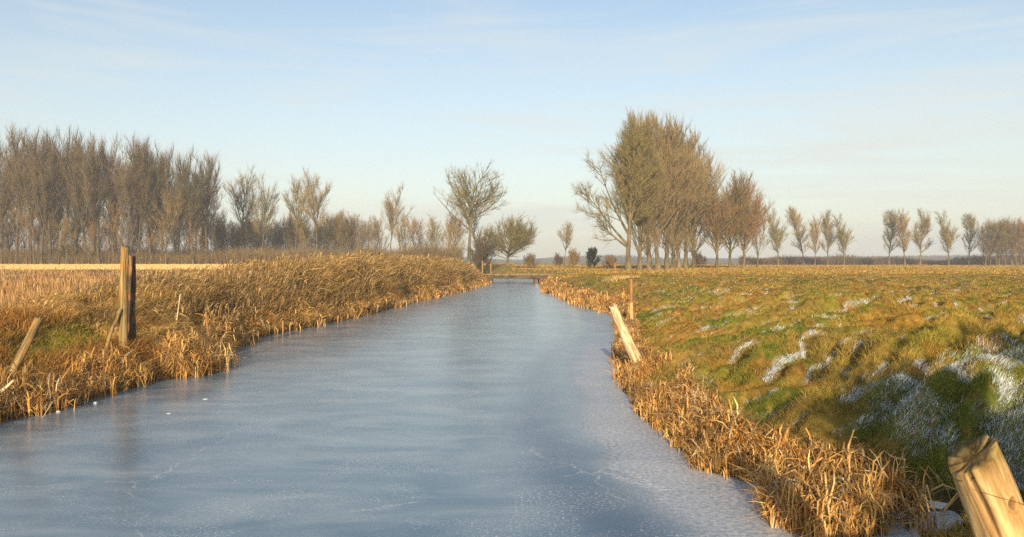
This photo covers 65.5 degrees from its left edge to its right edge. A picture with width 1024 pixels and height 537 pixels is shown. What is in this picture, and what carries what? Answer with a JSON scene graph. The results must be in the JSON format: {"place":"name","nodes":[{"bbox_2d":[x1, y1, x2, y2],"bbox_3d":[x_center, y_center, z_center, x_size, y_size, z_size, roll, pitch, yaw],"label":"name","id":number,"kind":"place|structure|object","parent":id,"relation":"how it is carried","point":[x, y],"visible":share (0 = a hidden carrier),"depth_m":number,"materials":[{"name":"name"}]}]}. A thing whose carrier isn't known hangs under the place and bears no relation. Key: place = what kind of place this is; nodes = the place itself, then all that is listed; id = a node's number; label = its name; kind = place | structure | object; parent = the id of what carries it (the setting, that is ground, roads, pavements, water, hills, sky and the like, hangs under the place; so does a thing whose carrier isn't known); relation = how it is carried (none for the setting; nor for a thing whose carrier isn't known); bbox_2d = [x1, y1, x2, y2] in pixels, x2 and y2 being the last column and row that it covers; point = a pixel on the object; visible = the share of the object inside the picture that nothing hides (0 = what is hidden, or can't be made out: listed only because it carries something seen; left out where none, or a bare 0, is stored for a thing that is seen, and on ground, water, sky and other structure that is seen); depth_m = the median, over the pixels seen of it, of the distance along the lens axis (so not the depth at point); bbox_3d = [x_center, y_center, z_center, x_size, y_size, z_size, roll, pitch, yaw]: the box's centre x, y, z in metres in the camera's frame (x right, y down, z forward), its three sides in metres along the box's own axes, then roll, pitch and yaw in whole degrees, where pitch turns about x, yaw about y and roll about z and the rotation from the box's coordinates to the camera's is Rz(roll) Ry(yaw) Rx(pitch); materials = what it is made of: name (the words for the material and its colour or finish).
{"place":"outdoors","nodes":[
{"label":"outdoors","id":0,"kind":"place"},
{"bbox_2d":[0,279,962,536],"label":"ice","id":1,"kind":"structure","parent":0,"point":[497,408],"depth_m":7.32,"materials":[{"name":"ice"}]},
{"bbox_2d":[0,263,1023,536],"bbox_3d":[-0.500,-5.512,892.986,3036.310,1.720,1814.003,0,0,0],"label":"ground","id":2,"kind":"structure","parent":0,"point":[758,305],"depth_m":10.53,"materials":[{"name":"green plant"}]},
{"bbox_2d":[0,220,19,261],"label":"young tree","id":3,"kind":"object","parent":2,"relation":"on","point":[8,238],"visible":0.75,"depth_m":133.63,"materials":[{"name":"brown plant"}]},
{"bbox_2d":[0,137,28,263],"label":"poplar tree","id":4,"kind":"object","parent":2,"relation":"on","point":[5,206],"visible":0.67,"depth_m":128.30,"materials":[{"name":"brown plant"}]},
{"bbox_2d":[0,119,42,263],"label":"poplar tree","id":5,"kind":"object","parent":2,"relation":"on","point":[13,158],"visible":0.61,"depth_m":128.17,"materials":[{"name":"brown plant"}]},
{"bbox_2d":[10,207,37,251],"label":"young tree","id":6,"kind":"object","parent":2,"relation":"on","point":[23,232],"visible":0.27,"depth_m":138.40,"materials":[{"name":"brown plant"}]},
{"bbox_2d":[6,314,43,379],"bbox_3d":[-5.762,1.096,9.248,0.136,1.238,0.104,22,-6,2],"label":"fence post","id":7,"kind":"object","parent":2,"relation":"on","point":[19,357],"visible":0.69,"depth_m":9.24,"materials":[{"name":"brown wood"}]},
{"bbox_2d":[0,124,52,263],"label":"poplar tree","id":8,"kind":"object","parent":2,"relation":"on","point":[17,181],"visible":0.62,"depth_m":127.46,"materials":[{"name":"brown plant"}]},
{"bbox_2d":[11,194,49,263],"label":"young tree","id":9,"kind":"object","parent":2,"relation":"on","point":[29,217],"visible":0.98,"depth_m":128.07,"materials":[{"name":"brown plant"}]},
{"bbox_2d":[15,133,61,264],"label":"poplar tree","id":10,"kind":"object","parent":2,"relation":"on","point":[46,201],"visible":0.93,"depth_m":127.65,"materials":[{"name":"brown plant"}]},
{"bbox_2d":[18,125,69,263],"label":"poplar tree","id":11,"kind":"object","parent":2,"relation":"on","point":[39,166],"visible":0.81,"depth_m":127.80,"materials":[{"name":"brown plant"}]},
{"bbox_2d":[21,190,70,246],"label":"young tree","id":12,"kind":"object","parent":2,"relation":"on","point":[52,238],"visible":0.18,"depth_m":138.16,"materials":[{"name":"brown plant"}]},
{"bbox_2d":[33,208,65,252],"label":"young tree","id":13,"kind":"object","parent":2,"relation":"on","point":[50,228],"visible":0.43,"depth_m":138.77,"materials":[{"name":"brown plant"}]},
{"bbox_2d":[53,214,77,263],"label":"young tree","id":14,"kind":"object","parent":2,"relation":"on","point":[66,231],"visible":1,"depth_m":127.58,"materials":[{"name":"brown plant"}]},
{"bbox_2d":[50,123,85,258],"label":"poplar tree","id":15,"kind":"object","parent":2,"relation":"on","point":[61,209],"visible":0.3,"depth_m":131.47,"materials":[{"name":"brown plant"}]},
{"bbox_2d":[52,130,95,263],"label":"poplar tree","id":16,"kind":"object","parent":2,"relation":"on","point":[76,209],"visible":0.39,"depth_m":129.42,"materials":[{"name":"brown plant"}]},
{"bbox_2d":[54,126,104,263],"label":"poplar tree","id":17,"kind":"object","parent":2,"relation":"on","point":[70,162],"visible":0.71,"depth_m":128.62,"materials":[{"name":"brown plant"}]},
{"bbox_2d":[78,216,104,263],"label":"young tree","id":18,"kind":"object","parent":2,"relation":"on","point":[91,247],"visible":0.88,"depth_m":128.22,"materials":[{"name":"brown plant"}]},
{"bbox_2d":[74,127,124,263],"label":"poplar tree","id":19,"kind":"object","parent":2,"relation":"on","point":[92,181],"visible":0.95,"depth_m":126.74,"materials":[{"name":"brown plant"}]},
{"bbox_2d":[80,130,127,263],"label":"poplar tree","id":20,"kind":"object","parent":2,"relation":"on","point":[111,162],"visible":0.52,"depth_m":130.37,"materials":[{"name":"brown plant"}]},
{"bbox_2d":[100,219,124,252],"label":"young tree","id":21,"kind":"object","parent":2,"relation":"on","point":[108,234],"visible":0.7,"depth_m":132.56,"materials":[{"name":"brown plant"}]},
{"bbox_2d":[103,245,128,352],"bbox_3d":[-5.839,0.566,11.702,0.148,1.830,0.399,0,1,37],"label":"fence post","id":22,"kind":"object","parent":2,"relation":"on","point":[121,318],"visible":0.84,"depth_m":11.75,"materials":[{"name":"brown wood"}]},
{"bbox_2d":[0,300,236,418],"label":"bank weeds","id":23,"kind":"object","parent":2,"relation":"on","point":[23,317],"visible":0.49,"depth_m":11.54,"materials":[{"name":"brown plant"}]},
{"bbox_2d":[102,196,136,247],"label":"young tree","id":24,"kind":"object","parent":2,"relation":"on","point":[113,218],"visible":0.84,"depth_m":130.51,"materials":[{"name":"brown plant"}]},
{"bbox_2d":[102,128,148,245],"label":"poplar tree","id":25,"kind":"object","parent":2,"relation":"on","point":[129,206],"visible":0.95,"depth_m":127.63,"materials":[{"name":"brown plant"}]},
{"bbox_2d":[119,203,143,254],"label":"young tree","id":26,"kind":"object","parent":2,"relation":"on","point":[134,225],"visible":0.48,"depth_m":136.01,"materials":[{"name":"brown plant"}]},
{"bbox_2d":[128,255,135,345],"bbox_3d":[-5.801,0.659,12.155,0.141,1.742,0.122,0,0,-5],"label":"fence post","id":27,"kind":"object","parent":2,"relation":"on","point":[131,295],"visible":0.68,"depth_m":12.11,"materials":[{"name":"brown wood"}]},
{"bbox_2d":[117,135,159,263],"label":"poplar tree","id":28,"kind":"object","parent":2,"relation":"on","point":[138,215],"visible":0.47,"depth_m":129.80,"materials":[{"name":"brown plant"}]},
{"bbox_2d":[120,131,169,260],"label":"poplar tree","id":29,"kind":"object","parent":2,"relation":"on","point":[148,186],"visible":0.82,"depth_m":128.94,"materials":[{"name":"brown plant"}]},
{"bbox_2d":[144,201,175,252],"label":"young tree","id":30,"kind":"object","parent":2,"relation":"on","point":[152,233],"visible":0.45,"depth_m":132.90,"materials":[{"name":"brown plant"}]},
{"bbox_2d":[149,140,182,258],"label":"poplar tree","id":31,"kind":"object","parent":2,"relation":"on","point":[159,208],"visible":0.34,"depth_m":132.04,"materials":[{"name":"brown plant"}]},
{"bbox_2d":[149,183,190,264],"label":"young tree","id":32,"kind":"object","parent":2,"relation":"on","point":[175,205],"visible":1,"depth_m":127.11,"materials":[{"name":"brown plant"}]},
{"bbox_2d":[156,141,187,261],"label":"poplar tree","id":33,"kind":"object","parent":2,"relation":"on","point":[167,170],"visible":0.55,"depth_m":130.64,"materials":[{"name":"brown plant"}]},
{"bbox_2d":[163,145,207,263],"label":"poplar tree","id":34,"kind":"object","parent":2,"relation":"on","point":[183,179],"visible":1,"depth_m":127.15,"materials":[{"name":"brown plant"}]},
{"bbox_2d":[181,213,208,258],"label":"young tree","id":35,"kind":"object","parent":2,"relation":"on","point":[193,235],"visible":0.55,"depth_m":132.04,"materials":[{"name":"brown plant"}]},
{"bbox_2d":[177,148,221,261],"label":"poplar tree","id":36,"kind":"object","parent":2,"relation":"on","point":[211,194],"visible":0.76,"depth_m":130.22,"materials":[{"name":"brown plant"}]},
{"bbox_2d":[194,189,228,248],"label":"young tree","id":37,"kind":"object","parent":2,"relation":"on","point":[216,207],"visible":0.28,"depth_m":151.52,"materials":[{"name":"brown plant"}]},
{"bbox_2d":[197,204,226,253],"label":"young tree","id":38,"kind":"object","parent":2,"relation":"on","point":[211,235],"visible":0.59,"depth_m":138.26,"materials":[{"name":"brown plant"}]},
{"bbox_2d":[207,207,230,252],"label":"young tree","id":39,"kind":"object","parent":2,"relation":"on","point":[221,231],"visible":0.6,"depth_m":144.44,"materials":[{"name":"brown plant"}]},
{"bbox_2d":[0,239,465,264],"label":"undergrowth","id":40,"kind":"object","parent":2,"relation":"on","point":[213,257],"visible":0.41,"depth_m":130.70,"materials":[{"name":"twigs"},{"name":"dry brush"}]},
{"bbox_2d":[227,223,243,252],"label":"tree","id":41,"kind":"object","parent":2,"relation":"on","point":[233,238],"visible":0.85,"depth_m":150.46,"materials":[{"name":"brown plant"}]},
{"bbox_2d":[0,264,476,318],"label":"maize stubble","id":42,"kind":"object","parent":2,"relation":"on","point":[13,296],"visible":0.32,"depth_m":43.29,"materials":[{"name":"beige plant"}]},
{"bbox_2d":[222,165,265,249],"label":"bare tree","id":43,"kind":"object","parent":2,"relation":"on","point":[243,201],"visible":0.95,"depth_m":143.65,"materials":[{"name":"brown plant"}]},
{"bbox_2d":[4,250,489,347],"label":"long grass","id":44,"kind":"structure","parent":2,"relation":"on","point":[262,287],"depth_m":20.60,"materials":[{"name":"brown plant"}]},
{"bbox_2d":[243,217,262,250],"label":"tree","id":45,"kind":"object","parent":2,"relation":"on","point":[250,226],"visible":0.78,"depth_m":151.95,"materials":[{"name":"brown plant"}]},
{"bbox_2d":[249,217,271,249],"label":"tree","id":46,"kind":"object","parent":2,"relation":"on","point":[260,237],"visible":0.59,"depth_m":160.30,"materials":[{"name":"brown plant"}]},
{"bbox_2d":[246,172,281,250],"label":"bare tree","id":47,"kind":"object","parent":2,"relation":"on","point":[265,208],"visible":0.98,"depth_m":144.31,"materials":[{"name":"brown plant"}]},
{"bbox_2d":[272,215,297,251],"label":"tree","id":48,"kind":"object","parent":2,"relation":"on","point":[285,239],"visible":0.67,"depth_m":160.16,"materials":[{"name":"brown plant"}]},
{"bbox_2d":[284,216,300,250],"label":"tree","id":49,"kind":"object","parent":2,"relation":"on","point":[291,233],"visible":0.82,"depth_m":158.99,"materials":[{"name":"brown plant"}]},
{"bbox_2d":[281,174,309,251],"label":"bare tree","id":50,"kind":"object","parent":2,"relation":"on","point":[297,215],"visible":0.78,"depth_m":145.15,"materials":[{"name":"brown plant"}]},
{"bbox_2d":[295,214,313,251],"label":"tree","id":51,"kind":"object","parent":2,"relation":"on","point":[306,231],"visible":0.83,"depth_m":151.20,"materials":[{"name":"brown plant"}]},
{"bbox_2d":[292,167,334,253],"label":"bare tree","id":52,"kind":"object","parent":2,"relation":"on","point":[310,197],"visible":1,"depth_m":140.21,"materials":[{"name":"brown plant"}]},
{"bbox_2d":[313,227,328,250],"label":"tree","id":53,"kind":"object","parent":2,"relation":"on","point":[321,240],"visible":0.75,"depth_m":157.05,"materials":[{"name":"brown plant"}]},
{"bbox_2d":[333,209,347,251],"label":"young tree","id":54,"kind":"object","parent":2,"relation":"on","point":[340,224],"visible":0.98,"depth_m":134.37,"materials":[{"name":"brown plant"}]},
{"bbox_2d":[343,212,362,250],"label":"tree","id":55,"kind":"object","parent":2,"relation":"on","point":[350,223],"visible":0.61,"depth_m":163.97,"materials":[{"name":"brown plant"}]},
{"bbox_2d":[354,222,370,251],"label":"tree","id":56,"kind":"object","parent":2,"relation":"on","point":[360,235],"visible":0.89,"depth_m":156.94,"materials":[{"name":"brown plant"}]},
{"bbox_2d":[365,216,382,248],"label":"tree","id":57,"kind":"object","parent":2,"relation":"on","point":[375,226],"visible":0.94,"depth_m":152.62,"materials":[{"name":"brown plant"}]},
{"bbox_2d":[380,182,413,253],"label":"bare tree","id":58,"kind":"object","parent":2,"relation":"on","point":[391,211],"visible":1,"depth_m":130.58,"materials":[{"name":"brown plant"}]},
{"bbox_2d":[402,215,424,249],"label":"tree","id":59,"kind":"object","parent":2,"relation":"on","point":[412,227],"visible":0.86,"depth_m":153.21,"materials":[{"name":"brown plant"}]},
{"bbox_2d":[430,218,447,248],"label":"tree","id":60,"kind":"object","parent":2,"relation":"on","point":[435,231],"visible":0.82,"depth_m":159.53,"materials":[{"name":"brown plant"}]},
{"bbox_2d":[443,210,468,259],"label":"young tree","id":61,"kind":"object","parent":2,"relation":"on","point":[452,223],"visible":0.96,"depth_m":111.90,"materials":[{"name":"brown plant"}]},
{"bbox_2d":[433,159,509,264],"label":"bare tree","id":62,"kind":"object","parent":2,"relation":"on","point":[471,200],"visible":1,"depth_m":108.53,"materials":[{"name":"brown plant"}]},
{"bbox_2d":[456,202,489,245],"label":"young tree","id":63,"kind":"object","parent":2,"relation":"on","point":[473,231],"visible":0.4,"depth_m":113.83,"materials":[{"name":"brown plant"}]},
{"bbox_2d":[0,275,962,536],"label":"reeds","id":64,"kind":"object","parent":2,"relation":"on","point":[800,495],"visible":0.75,"depth_m":7.00,"materials":[{"name":"brown plant"}]},
{"bbox_2d":[464,229,498,273],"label":"thorn bush","id":65,"kind":"object","parent":2,"relation":"on","point":[480,255],"visible":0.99,"depth_m":97.25,"materials":[{"name":"brown plant"}]},
{"bbox_2d":[480,211,542,265],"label":"round tree","id":66,"kind":"object","parent":2,"relation":"on","point":[518,237],"visible":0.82,"depth_m":107.50,"materials":[{"name":"brown plant"}]},
{"bbox_2d":[483,274,550,282],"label":"footbridge","id":67,"kind":"object","parent":2,"relation":"on","point":[539,277],"visible":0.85,"depth_m":66.01,"materials":[{"name":"brown wood"}]},
{"bbox_2d":[557,222,574,266],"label":"bare tree","id":68,"kind":"object","parent":2,"relation":"on","point":[567,237],"visible":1,"depth_m":124.89,"materials":[{"name":"brown plant"}]},
{"bbox_2d":[564,247,580,267],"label":"thorn bush","id":69,"kind":"object","parent":2,"relation":"on","point":[573,257],"visible":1,"depth_m":121.64,"materials":[{"name":"brown plant"}]},
{"bbox_2d":[585,247,600,267],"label":"evergreen bush","id":70,"kind":"object","parent":2,"relation":"on","point":[591,254],"visible":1,"depth_m":107.80,"materials":[{"name":"green plant"}]},
{"bbox_2d":[570,112,663,269],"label":"poplar tree","id":71,"kind":"object","parent":2,"relation":"on","point":[631,171],"visible":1,"depth_m":84.28,"materials":[{"name":"brown plant"}]},
{"bbox_2d":[608,304,642,364],"bbox_3d":[1.730,1.140,11.430,0.200,1.410,0.200,-24,-2,-1],"label":"fence post","id":72,"kind":"object","parent":2,"relation":"on","point":[633,353],"visible":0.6,"depth_m":11.38,"materials":[{"name":"brown wood"}]},
{"bbox_2d":[613,107,667,269],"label":"poplar tree","id":73,"kind":"object","parent":2,"relation":"on","point":[642,233],"visible":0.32,"depth_m":87.53,"materials":[{"name":"brown plant"}]},
{"bbox_2d":[610,105,675,269],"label":"poplar tree","id":74,"kind":"object","parent":2,"relation":"on","point":[648,251],"visible":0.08,"depth_m":90.97,"materials":[{"name":"brown plant"}]},
{"bbox_2d":[622,108,695,269],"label":"poplar tree","id":75,"kind":"object","parent":2,"relation":"on","point":[666,201],"visible":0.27,"depth_m":95.17,"materials":[{"name":"brown plant"}]},
{"bbox_2d":[644,110,711,268],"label":"poplar tree","id":76,"kind":"object","parent":2,"relation":"on","point":[673,133],"visible":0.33,"depth_m":98.62,"materials":[{"name":"brown plant"}]},
{"bbox_2d":[657,117,702,268],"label":"poplar tree","id":77,"kind":"object","parent":2,"relation":"on","point":[673,260],"visible":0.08,"depth_m":103.08,"materials":[{"name":"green plant"}]},
{"bbox_2d":[651,119,718,267],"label":"poplar tree","id":78,"kind":"object","parent":2,"relation":"on","point":[678,263],"visible":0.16,"depth_m":106.81,"materials":[{"name":"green plant"}]},
{"bbox_2d":[684,133,716,267],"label":"poplar tree","id":79,"kind":"object","parent":2,"relation":"on","point":[694,253],"visible":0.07,"depth_m":114.90,"materials":[{"name":"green plant"}]},
{"bbox_2d":[670,125,731,267],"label":"poplar tree","id":80,"kind":"object","parent":2,"relation":"on","point":[690,233],"visible":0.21,"depth_m":110.21,"materials":[{"name":"brown plant"}]},
{"bbox_2d":[698,176,748,267],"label":"avenue tree","id":81,"kind":"object","parent":2,"relation":"on","point":[719,224],"visible":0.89,"depth_m":111.27,"materials":[{"name":"brown plant"}]},
{"bbox_2d":[708,167,753,267],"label":"avenue tree","id":82,"kind":"object","parent":2,"relation":"on","point":[738,190],"visible":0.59,"depth_m":113.94,"materials":[{"name":"brown plant"}]},
{"bbox_2d":[463,254,1022,262],"bbox_3d":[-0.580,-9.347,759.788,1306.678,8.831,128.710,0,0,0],"label":"distant woods","id":83,"kind":"object","parent":2,"relation":"on","point":[619,259],"visible":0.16,"depth_m":708.86,"materials":[{"name":"brown plant"}]},
{"bbox_2d":[722,170,771,267],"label":"avenue tree","id":84,"kind":"object","parent":2,"relation":"on","point":[753,224],"visible":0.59,"depth_m":116.73,"materials":[{"name":"brown plant"}]},
{"bbox_2d":[732,183,777,267],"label":"avenue tree","id":85,"kind":"object","parent":2,"relation":"on","point":[757,245],"visible":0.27,"depth_m":124.42,"materials":[{"name":"brown plant"}]},
{"bbox_2d":[765,209,789,264],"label":"tree","id":86,"kind":"object","parent":2,"relation":"on","point":[775,234],"visible":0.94,"depth_m":193.88,"materials":[{"name":"brown plant"}]},
{"bbox_2d":[783,206,811,264],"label":"tree","id":87,"kind":"object","parent":2,"relation":"on","point":[792,220],"visible":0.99,"depth_m":206.46,"materials":[{"name":"brown plant"}]},
{"bbox_2d":[807,213,822,264],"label":"tree","id":88,"kind":"object","parent":2,"relation":"on","point":[815,231],"visible":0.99,"depth_m":193.34,"materials":[{"name":"brown plant"}]},
{"bbox_2d":[819,208,836,264],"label":"tree","id":89,"kind":"object","parent":2,"relation":"on","point":[830,236],"visible":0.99,"depth_m":196.30,"materials":[{"name":"brown plant"}]},
{"bbox_2d":[832,213,854,264],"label":"tree","id":90,"kind":"object","parent":2,"relation":"on","point":[841,236],"visible":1,"depth_m":192.94,"materials":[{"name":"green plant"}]},
{"bbox_2d":[735,252,1023,264],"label":"distant scrub","id":91,"kind":"object","parent":2,"relation":"on","point":[838,260],"visible":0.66,"depth_m":217.00,"materials":[{"name":"twig"},{"name":"bark"}]},
{"bbox_2d":[878,208,901,264],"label":"tree","id":92,"kind":"object","parent":2,"relation":"on","point":[892,217],"visible":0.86,"depth_m":198.82,"materials":[{"name":"brown plant"}]},
{"bbox_2d":[891,206,912,264],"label":"tree","id":93,"kind":"object","parent":2,"relation":"on","point":[902,226],"visible":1,"depth_m":191.98,"materials":[{"name":"brown plant"}]},
{"bbox_2d":[910,207,935,264],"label":"tree","id":94,"kind":"object","parent":2,"relation":"on","point":[918,237],"visible":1,"depth_m":201.47,"materials":[{"name":"brown plant"}]},
{"bbox_2d":[933,209,961,264],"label":"tree","id":95,"kind":"object","parent":2,"relation":"on","point":[947,239],"visible":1,"depth_m":193.44,"materials":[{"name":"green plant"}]},
{"bbox_2d":[960,211,979,264],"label":"tree","id":96,"kind":"object","parent":2,"relation":"on","point":[968,225],"visible":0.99,"depth_m":194.37,"materials":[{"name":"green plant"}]},
{"bbox_2d":[947,434,1023,536],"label":"fence post","id":97,"kind":"object","parent":2,"relation":"on","point":[981,475],"visible":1,"depth_m":2.44,"materials":[{"name":"brown wood"}]},
{"bbox_2d":[974,218,999,264],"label":"tree","id":98,"kind":"object","parent":2,"relation":"on","point":[987,233],"visible":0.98,"depth_m":184.62,"materials":[{"name":"brown plant"}]},
{"bbox_2d":[982,216,1009,265],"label":"tree","id":99,"kind":"object","parent":2,"relation":"on","point":[983,230],"visible":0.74,"depth_m":184.95,"materials":[{"name":"brown plant"}]},
{"bbox_2d":[984,220,1017,264],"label":"tree","id":100,"kind":"object","parent":2,"relation":"on","point":[1003,235],"visible":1,"depth_m":182.17,"materials":[{"name":"brown plant"}]},
{"bbox_2d":[1003,220,1021,264],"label":"tree","id":101,"kind":"object","parent":2,"relation":"on","point":[1014,242],"visible":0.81,"depth_m":182.91,"materials":[{"name":"brown plant"}]},
{"bbox_2d":[1006,219,1023,265],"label":"tree","id":102,"kind":"object","parent":2,"relation":"on","point":[1020,236],"visible":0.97,"depth_m":181.63,"materials":[{"name":"brown plant"}]},
{"bbox_2d":[0,0,1023,259],"label":"sky","id":103,"kind":"structure","parent":0,"point":[860,110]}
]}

